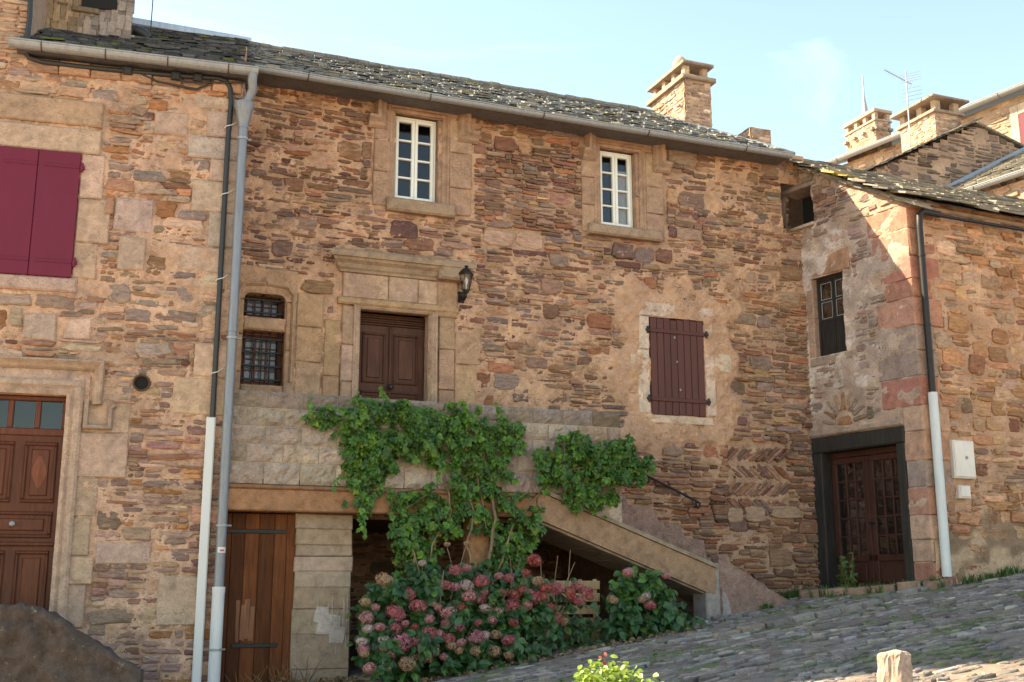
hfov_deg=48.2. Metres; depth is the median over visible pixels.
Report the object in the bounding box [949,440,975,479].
meter box
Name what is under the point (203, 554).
cable conduit
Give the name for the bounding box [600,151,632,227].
window
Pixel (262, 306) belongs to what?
window
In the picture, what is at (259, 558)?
cellar door
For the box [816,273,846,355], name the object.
window
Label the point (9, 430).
transom window
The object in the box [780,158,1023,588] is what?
corner house
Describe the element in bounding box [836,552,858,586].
weed plant
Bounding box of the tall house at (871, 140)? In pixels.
[825,75,1023,169]
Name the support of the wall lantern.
attached to the stone house at (639, 269)
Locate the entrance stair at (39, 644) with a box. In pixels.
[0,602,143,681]
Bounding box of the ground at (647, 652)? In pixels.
[348,579,1023,681]
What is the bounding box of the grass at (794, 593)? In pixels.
[502,564,1023,680]
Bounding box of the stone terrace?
[220,390,787,681]
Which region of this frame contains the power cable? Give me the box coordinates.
[24,0,247,416]
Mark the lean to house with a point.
(1007, 167)
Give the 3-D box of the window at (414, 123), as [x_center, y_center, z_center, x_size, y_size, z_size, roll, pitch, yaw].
[-1.334,-2.436,15.527,0.602,1.222,0.082,5,-13,-21]
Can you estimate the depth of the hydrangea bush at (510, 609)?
12.45 m
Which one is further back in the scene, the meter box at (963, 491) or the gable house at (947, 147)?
the gable house at (947, 147)
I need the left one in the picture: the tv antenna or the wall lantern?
the wall lantern
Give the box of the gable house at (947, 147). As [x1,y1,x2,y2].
[864,93,1023,191]
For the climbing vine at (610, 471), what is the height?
1.088 m
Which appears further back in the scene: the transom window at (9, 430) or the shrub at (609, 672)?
the transom window at (9, 430)
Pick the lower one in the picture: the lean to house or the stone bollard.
the stone bollard
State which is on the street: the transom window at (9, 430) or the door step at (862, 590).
the door step at (862, 590)
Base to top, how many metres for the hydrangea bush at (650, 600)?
1.091 m
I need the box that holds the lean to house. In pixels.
[947,147,1023,198]
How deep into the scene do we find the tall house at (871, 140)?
36.75 m
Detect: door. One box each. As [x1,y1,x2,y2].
[0,435,62,610]
[220,513,296,681]
[358,313,424,400]
[830,446,905,586]
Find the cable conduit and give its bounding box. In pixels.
[191,417,215,681]
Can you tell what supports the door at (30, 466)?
in the terraced house at (111, 186)
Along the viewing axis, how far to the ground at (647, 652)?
11.27 m
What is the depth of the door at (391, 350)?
14.89 m
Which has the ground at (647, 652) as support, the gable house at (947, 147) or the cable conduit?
the gable house at (947, 147)
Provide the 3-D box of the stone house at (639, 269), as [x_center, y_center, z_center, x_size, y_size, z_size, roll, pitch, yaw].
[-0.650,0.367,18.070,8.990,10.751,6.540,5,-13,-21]
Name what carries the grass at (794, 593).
on the ground at (647, 652)
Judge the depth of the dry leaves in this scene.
12.53 m
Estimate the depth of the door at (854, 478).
16.14 m
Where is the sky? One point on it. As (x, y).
(794, 70)
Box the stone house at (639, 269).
[213,35,820,643]
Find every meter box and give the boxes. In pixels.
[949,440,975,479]
[955,485,970,498]
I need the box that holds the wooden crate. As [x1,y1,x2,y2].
[534,579,600,641]
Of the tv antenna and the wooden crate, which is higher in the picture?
the tv antenna
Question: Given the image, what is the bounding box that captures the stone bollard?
[876,650,912,681]
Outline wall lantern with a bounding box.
[458,265,472,302]
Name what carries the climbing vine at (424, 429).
attached to the stone terrace
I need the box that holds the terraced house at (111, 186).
[0,0,258,681]
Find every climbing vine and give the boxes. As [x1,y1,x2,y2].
[300,386,574,578]
[513,430,656,518]
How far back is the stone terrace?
13.09 m
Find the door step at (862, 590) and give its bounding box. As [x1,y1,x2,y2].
[799,578,951,598]
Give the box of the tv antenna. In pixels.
[883,68,921,152]
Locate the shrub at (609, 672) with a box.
[572,652,663,681]
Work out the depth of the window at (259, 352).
14.28 m
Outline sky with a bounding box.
[133,0,1023,164]
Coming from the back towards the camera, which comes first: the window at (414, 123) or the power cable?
the window at (414, 123)
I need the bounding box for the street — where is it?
[348,573,1023,681]
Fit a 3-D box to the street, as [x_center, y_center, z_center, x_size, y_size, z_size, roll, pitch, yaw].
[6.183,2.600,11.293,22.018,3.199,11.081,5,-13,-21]
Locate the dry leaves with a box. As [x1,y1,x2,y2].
[224,625,713,681]
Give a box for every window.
[0,395,65,436]
[240,331,282,385]
[243,294,283,318]
[394,116,435,201]
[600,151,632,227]
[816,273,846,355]
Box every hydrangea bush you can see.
[345,541,599,681]
[545,564,706,652]
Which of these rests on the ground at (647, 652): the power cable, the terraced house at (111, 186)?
the terraced house at (111, 186)
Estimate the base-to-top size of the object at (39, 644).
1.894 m

